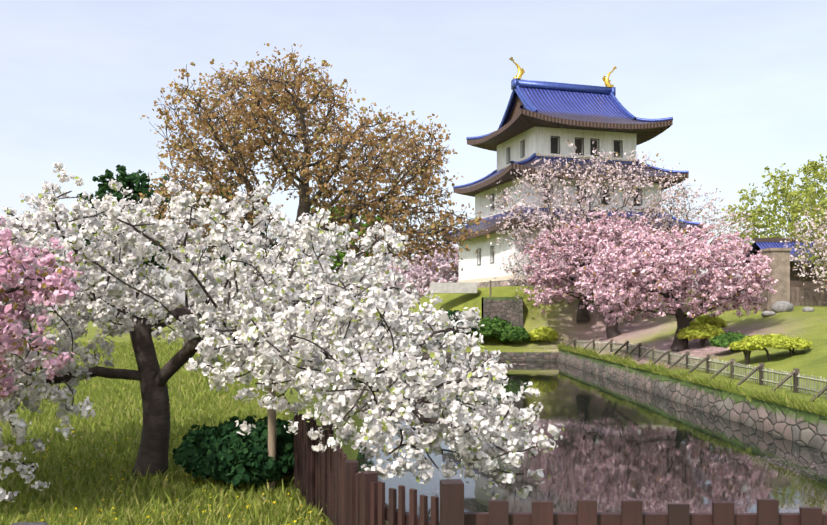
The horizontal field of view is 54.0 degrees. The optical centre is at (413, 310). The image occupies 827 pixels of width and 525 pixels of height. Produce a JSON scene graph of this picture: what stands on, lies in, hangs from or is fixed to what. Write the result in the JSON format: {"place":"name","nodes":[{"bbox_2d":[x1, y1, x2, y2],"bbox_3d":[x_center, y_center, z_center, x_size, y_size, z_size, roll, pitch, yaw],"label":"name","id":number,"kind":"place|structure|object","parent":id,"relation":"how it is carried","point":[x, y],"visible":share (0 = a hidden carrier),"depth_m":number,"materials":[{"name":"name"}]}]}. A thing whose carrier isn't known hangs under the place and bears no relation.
{"place":"outdoors","nodes":[
{"label":"outdoors","id":0,"kind":"place"},
{"bbox_2d":[0,339,333,524],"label":"lawn grass","id":1,"kind":"structure","parent":0,"point":[190,393],"depth_m":8.40,"materials":[{"name":"green plant"}]},
{"bbox_2d":[0,0,826,310],"label":"sky","id":2,"kind":"structure","parent":0,"point":[742,84],"materials":[{"name":"blue"}]},
{"bbox_2d":[33,286,826,524],"bbox_3d":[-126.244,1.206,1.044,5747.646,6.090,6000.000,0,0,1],"label":"terrain","id":3,"kind":"structure","parent":0,"point":[559,317],"depth_m":48.29,"materials":[{"name":"green plant"}]},
{"bbox_2d":[10,522,48,524],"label":"foreground rock","id":4,"kind":"object","parent":3,"relation":"on","point":[31,523],"visible":1,"depth_m":5.50,"materials":[{"name":"grey stone"}]},
{"bbox_2d":[0,252,59,383],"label":"tree branches","id":5,"kind":"object","parent":3,"relation":"on","point":[10,290],"visible":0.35,"depth_m":6.54,"materials":[{"name":"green plant"}]},
{"bbox_2d":[0,216,83,399],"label":"pink cherry blossoms","id":6,"kind":"object","parent":5,"relation":"attached to","point":[63,285],"visible":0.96,"depth_m":6.31,"materials":[{"name":"pink plant"}]},
{"bbox_2d":[109,174,178,332],"bbox_3d":[-21.662,-4.213,62.343,7.287,12.421,7.633,0,0,39],"label":"evergreen tree","id":7,"kind":"object","parent":3,"relation":"on","point":[152,262],"visible":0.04,"depth_m":61.69,"materials":[{"name":"green plant"}]},
{"bbox_2d":[71,165,184,283],"bbox_3d":[-21.650,-6.383,62.283,9.114,9.119,9.367,0,0,29],"label":"tree foliage","id":8,"kind":"object","parent":7,"relation":"attached to","point":[143,187],"visible":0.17,"depth_m":60.42,"materials":[{"name":"green plant"}]},
{"bbox_2d":[6,409,292,523],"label":"fallen white petals","id":9,"kind":"object","parent":3,"relation":"on","point":[103,481],"depth_m":8.69,"materials":[{"name":"white plant"}]},
{"bbox_2d":[2,426,322,524],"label":"dandelions","id":10,"kind":"object","parent":3,"relation":"on","point":[166,479],"visible":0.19,"depth_m":7.07,"materials":[{"name":"yellow plant"}]},
{"bbox_2d":[172,415,294,486],"bbox_3d":[-1.556,1.435,7.987,1.594,0.764,1.544,0,0,1],"label":"azalea bush","id":11,"kind":"object","parent":3,"relation":"on","point":[225,451],"visible":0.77,"depth_m":7.56,"materials":[{"name":"green plant"}]},
{"bbox_2d":[256,356,276,491],"bbox_3d":[-1.321,1.103,7.550,0.336,1.499,0.091,0,0,1],"label":"wooden post","id":12,"kind":"object","parent":3,"relation":"on","point":[272,433],"visible":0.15,"depth_m":7.52,"materials":[{"name":"brown wood"}]},
{"bbox_2d":[0,186,536,478],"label":"cherry tree","id":13,"kind":"object","parent":3,"relation":"on","point":[151,376],"visible":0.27,"depth_m":8.11,"materials":[{"name":"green plant"}]},
{"bbox_2d":[0,162,564,502],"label":"white cherry blossoms","id":14,"kind":"object","parent":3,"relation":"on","point":[290,317],"visible":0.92,"depth_m":6.98,"materials":[{"name":"white plant"}]},
{"bbox_2d":[139,43,489,333],"bbox_3d":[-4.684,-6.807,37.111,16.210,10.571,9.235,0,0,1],"label":"tree foliage","id":15,"kind":"object","parent":3,"relation":"on","point":[346,178],"visible":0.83,"depth_m":35.49,"materials":[{"name":"brown plant"}]},
{"bbox_2d":[333,224,372,335],"bbox_3d":[-4.564,-2.193,51.862,4.125,8.106,4.224,0,0,-26],"label":"tree","id":16,"kind":"object","parent":3,"relation":"on","point":[338,259],"visible":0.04,"depth_m":51.78,"materials":[{"name":"plant"}]},
{"bbox_2d":[309,200,382,296],"bbox_3d":[-4.524,-3.899,51.814,5.481,6.513,5.452,0,0,-23],"label":"tree foliage","id":17,"kind":"object","parent":16,"relation":"attached to","point":[341,255],"visible":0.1,"depth_m":50.96,"materials":[{"name":"green plant"}]},
{"bbox_2d":[366,311,409,334],"bbox_3d":[-1.977,1.008,57.944,4.141,1.946,3.911,0,0,1],"label":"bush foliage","id":18,"kind":"object","parent":3,"relation":"on","point":[385,324],"visible":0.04,"depth_m":56.58,"materials":[{"name":"green plant"}]},
{"bbox_2d":[403,258,457,291],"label":"cherry tree","id":19,"kind":"object","parent":3,"relation":"on","point":[428,274],"visible":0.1,"depth_m":95.39,"materials":[{"name":"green plant"}]},
{"bbox_2d":[389,234,458,303],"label":"cherry blossoms","id":20,"kind":"object","parent":19,"relation":"attached to","point":[413,275],"visible":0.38,"depth_m":93.87,"materials":[{"name":"pink plant"}]},
{"bbox_2d":[430,282,476,292],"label":"low wall","id":21,"kind":"structure","parent":3,"relation":"on","point":[453,287],"depth_m":61.86,"materials":[{"name":"concrete"}]},
{"bbox_2d":[438,310,483,336],"bbox_3d":[3.255,0.954,57.570,3.858,1.957,3.759,0,0,1],"label":"bush","id":22,"kind":"object","parent":3,"relation":"on","point":[450,312],"visible":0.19,"depth_m":56.55,"materials":[{"name":"green plant"}]},
{"bbox_2d":[386,348,558,360],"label":"moat wall","id":23,"kind":"structure","parent":3,"relation":"on","point":[528,356],"depth_m":54.79,"materials":[{"name":"stone"}]},
{"bbox_2d":[470,316,511,337],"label":"shrub","id":24,"kind":"object","parent":3,"relation":"on","point":[495,325],"visible":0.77,"depth_m":56.62,"materials":[{"name":"green plant"}]},
{"bbox_2d":[482,297,522,336],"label":"dark retaining wall","id":25,"kind":"structure","parent":3,"relation":"on","point":[509,309],"depth_m":58.27,"materials":[{"name":"grey stone"}]},
{"bbox_2d":[496,325,529,341],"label":"shrub","id":26,"kind":"object","parent":3,"relation":"on","point":[517,333],"visible":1,"depth_m":56.08,"materials":[{"name":"green plant"}]},
{"bbox_2d":[528,326,558,341],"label":"shrub","id":27,"kind":"object","parent":3,"relation":"on","point":[542,333],"visible":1,"depth_m":55.81,"materials":[{"name":"yellow plant"}]},
{"bbox_2d":[294,412,826,524],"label":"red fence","id":28,"kind":"object","parent":3,"relation":"on","point":[341,487],"visible":0.79,"depth_m":4.12,"materials":[{"name":"brown wood"}]},
{"bbox_2d":[451,87,696,235],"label":"castle roof tiles","id":29,"kind":"object","parent":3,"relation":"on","point":[587,106],"visible":0.31,"depth_m":67.59,"materials":[{"name":"blue tile"}]},
{"bbox_2d":[507,95,524,122],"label":"castle gables","id":30,"kind":"object","parent":29,"relation":"on","point":[516,108],"visible":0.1,"depth_m":70.34,"materials":[{"name":"brown wood"}]},
{"bbox_2d":[443,78,699,234],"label":"castle ridges","id":31,"kind":"object","parent":29,"relation":"on","point":[516,84],"visible":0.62,"depth_m":70.00,"materials":[{"name":"blue tile"}]},
{"bbox_2d":[509,57,616,87],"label":"roof ornaments","id":32,"kind":"object","parent":31,"relation":"on","point":[521,72],"visible":0.92,"depth_m":69.76,"materials":[{"name":"gold metal"}]},
{"bbox_2d":[477,279,689,287],"bbox_3d":[13.150,-1.216,70.825,17.160,2.266,14.960,0,0,-16],"label":"stone foundation","id":33,"kind":"object","parent":3,"relation":"on","point":[494,283],"visible":0.08,"depth_m":64.11,"materials":[{"name":"grey stone"}]},
{"bbox_2d":[527,216,646,338],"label":"cherry tree branches","id":34,"kind":"object","parent":3,"relation":"on","point":[612,331],"visible":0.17,"depth_m":54.48,"materials":[{"name":"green plant"}]},
{"bbox_2d":[521,210,679,313],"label":"cherry blossoms","id":35,"kind":"object","parent":34,"relation":"attached to","point":[567,266],"visible":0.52,"depth_m":53.42,"materials":[{"name":"pink plant"}]},
{"bbox_2d":[482,140,702,321],"bbox_3d":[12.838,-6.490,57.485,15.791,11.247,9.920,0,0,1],"label":"cherry blossoms","id":36,"kind":"object","parent":3,"relation":"on","point":[562,207],"visible":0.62,"depth_m":56.45,"materials":[{"name":"pink plant"}]},
{"bbox_2d":[586,229,763,350],"bbox_3d":[13.804,-0.930,42.531,9.401,6.443,7.574,0,0,1],"label":"tree pink cherry trunk and branches","id":37,"kind":"object","parent":3,"relation":"on","point":[683,320],"visible":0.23,"depth_m":42.21,"materials":[{"name":"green plant"}]},
{"bbox_2d":[575,219,777,325],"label":"cherry blossoms","id":38,"kind":"object","parent":37,"relation":"attached to","point":[667,261],"visible":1,"depth_m":40.87,"materials":[{"name":"pink plant"}]},
{"bbox_2d":[557,349,826,451],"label":"stone retaining wall","id":39,"kind":"structure","parent":3,"relation":"on","point":[807,428],"depth_m":26.34,"materials":[{"name":"grey stone"}]},
{"bbox_2d":[557,341,826,416],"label":"bank grass tufts","id":40,"kind":"object","parent":3,"relation":"on","point":[796,402],"visible":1,"depth_m":27.36,"materials":[{"name":"green plant"}]},
{"bbox_2d":[567,338,826,401],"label":"bank fence posts","id":41,"kind":"object","parent":3,"relation":"on","point":[794,372],"visible":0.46,"depth_m":33.27,"materials":[{"name":"wood"}]},
{"bbox_2d":[676,323,724,345],"bbox_3d":[14.779,1.294,41.839,2.516,1.215,2.391,0,0,1],"label":"shrub","id":42,"kind":"object","parent":3,"relation":"on","point":[703,331],"depth_m":41.21,"materials":[{"name":"yellow plant"}]},
{"bbox_2d":[575,340,826,397],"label":"fence pickets","id":43,"kind":"object","parent":3,"relation":"on","point":[644,350],"visible":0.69,"depth_m":30.54,"materials":[{"name":"beige wood"}]},
{"bbox_2d":[689,315,726,327],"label":"yellow bush","id":44,"kind":"object","parent":3,"relation":"on","point":[712,320],"visible":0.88,"depth_m":46.04,"materials":[{"name":"yellow plant"}]},
{"bbox_2d":[663,185,759,287],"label":"cherry blossoms","id":45,"kind":"object","parent":3,"relation":"on","point":[730,223],"visible":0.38,"depth_m":71.50,"materials":[{"name":"plant"}]},
{"bbox_2d":[708,331,750,352],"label":"trimmed bush","id":46,"kind":"object","parent":3,"relation":"on","point":[724,340],"depth_m":36.84,"materials":[{"name":"green plant"}]},
{"bbox_2d":[729,340,765,364],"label":"shrub","id":47,"kind":"object","parent":3,"relation":"on","point":[735,345],"depth_m":33.16,"materials":[{"name":"yellow plant"}]},
{"bbox_2d":[740,334,795,359],"bbox_3d":[14.415,1.515,33.069,2.236,1.142,2.370,0,0,1],"label":"shrub","id":48,"kind":"object","parent":3,"relation":"on","point":[774,341],"depth_m":32.44,"materials":[{"name":"yellow plant"}]},
{"bbox_2d":[761,311,775,316],"bbox_3d":[19.930,0.226,45.547,0.788,0.380,0.667,0,0,39],"label":"rock","id":49,"kind":"object","parent":3,"relation":"on","point":[767,313],"visible":0.85,"depth_m":45.33,"materials":[{"name":"grey stone"}]},
{"bbox_2d":[759,248,792,310],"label":"stone gate pillar","id":50,"kind":"structure","parent":3,"relation":"on","point":[780,267],"depth_m":47.77,"materials":[{"name":"beige stone"}]},
{"bbox_2d":[733,164,826,240],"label":"tree branches","id":51,"kind":"object","parent":3,"relation":"on","point":[781,206],"visible":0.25,"depth_m":93.81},
{"bbox_2d":[721,154,826,253],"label":"tree foliage","id":52,"kind":"object","parent":51,"relation":"on","point":[787,193],"visible":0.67,"depth_m":93.25,"materials":[{"name":"green plant"}]},
{"bbox_2d":[771,301,793,312],"bbox_3d":[20.951,-0.127,46.043,1.291,0.781,1.032,0,0,-23],"label":"boulder","id":53,"kind":"object","parent":3,"relation":"on","point":[780,306],"visible":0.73,"depth_m":45.66,"materials":[{"name":"grey stone"}]},
{"bbox_2d":[749,265,826,301],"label":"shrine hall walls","id":54,"kind":"structure","parent":3,"relation":"on","point":[796,281],"depth_m":75.12,"materials":[{"name":"brown wood"}]},
{"bbox_2d":[736,242,825,265],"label":"gate roof","id":55,"kind":"structure","parent":54,"relation":"on","point":[760,245],"depth_m":78.86,"materials":[{"name":"blue tile"}]},
{"bbox_2d":[742,238,826,268],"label":"roof ridge","id":56,"kind":"object","parent":55,"relation":"on","point":[756,250],"visible":0.3,"depth_m":79.44,"materials":[{"name":"blue tile"}]},
{"bbox_2d":[777,337,811,354],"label":"shrub","id":57,"kind":"object","parent":3,"relation":"on","point":[800,343],"depth_m":32.25,"materials":[{"name":"yellow plant"}]},
{"bbox_2d":[780,206,826,302],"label":"tree blossoms","id":58,"kind":"object","parent":3,"relation":"on","point":[822,274],"visible":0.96,"depth_m":57.30,"materials":[{"name":"white plant"}]},
{"bbox_2d":[802,307,813,311],"bbox_3d":[22.244,0.010,45.733,0.656,0.392,0.524,0,0,-6],"label":"rock","id":59,"kind":"object","parent":3,"relation":"on","point":[807,309],"visible":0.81,"depth_m":45.55,"materials":[{"name":"grey stone"}]},
{"bbox_2d":[790,287,826,305],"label":"wooden fence","id":60,"kind":"object","parent":3,"relation":"on","point":[811,296],"visible":0.58,"depth_m":59.85,"materials":[{"name":"brown wood"}]},
{"bbox_2d":[794,196,826,278],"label":"branches","id":61,"kind":"object","parent":3,"relation":"on","point":[814,222],"visible":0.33,"depth_m":66.54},
{"bbox_2d":[782,187,826,285],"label":"tree foliage","id":62,"kind":"object","parent":61,"relation":"attached to","point":[812,200],"visible":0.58,"depth_m":67.16,"materials":[{"name":"plant"}]},
{"bbox_3d":[-13.127,-2.975,56.134,6.138,9.981,5.762,0,0,1],"label":"dark evergreen tree trunk and branches","id":63,"kind":"object","parent":3,"relation":"on","visible":0},
{"bbox_2d":[154,181,276,287],"bbox_3d":[-13.363,-5.089,56.308,7.716,7.722,7.694,0,0,16],"label":"tree foliage","id":64,"kind":"object","parent":63,"relation":"attached to","point":[223,257],"visible":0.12,"depth_m":55.01,"materials":[{"name":"green plant"}]},
{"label":"distant bare tree trunk and branches","id":65,"kind":"object","parent":3,"relation":"on","visible":0},
{"bbox_2d":[314,254,415,300],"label":"tree","id":66,"kind":"object","parent":65,"relation":"attached to","point":[393,267],"visible":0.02,"depth_m":99.73,"materials":[{"name":"plant"}]},
{"bbox_2d":[459,126,681,279],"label":"castle walls","id":67,"kind":"structure","parent":0,"point":[537,139],"depth_m":67.00,"materials":[{"name":"white paint"}]},
{"bbox_2d":[477,136,640,265],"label":"windows","id":68,"kind":"structure","parent":67,"relation":"in","point":[554,145],"depth_m":67.01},
{"bbox_2d":[458,154,659,282],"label":"castle wall bands","id":69,"kind":"object","parent":67,"relation":"attached to","point":[498,278],"visible":0.05,"depth_m":67.05,"materials":[{"name":"white paint"}]},
{"bbox_2d":[445,108,702,241],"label":"roof eaves","id":70,"kind":"object","parent":67,"relation":"attached to","point":[521,121],"visible":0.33,"depth_m":65.73,"materials":[{"name":"brown wood"}]},
{"bbox_2d":[357,361,826,522],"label":"moat water","id":71,"kind":"structure","parent":0,"point":[618,443],"depth_m":18.73,"materials":[{"name":"grey liquid"}]},
{"bbox_2d":[761,272,766,308],"bbox_3d":[20.730,-1.403,47.958,0.340,2.700,0.080,0,0,-11],"label":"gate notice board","id":72,"kind":"object","parent":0,"point":[764,296],"visible":0.29,"depth_m":47.92,"materials":[{"name":"brown wood"}]}
]}

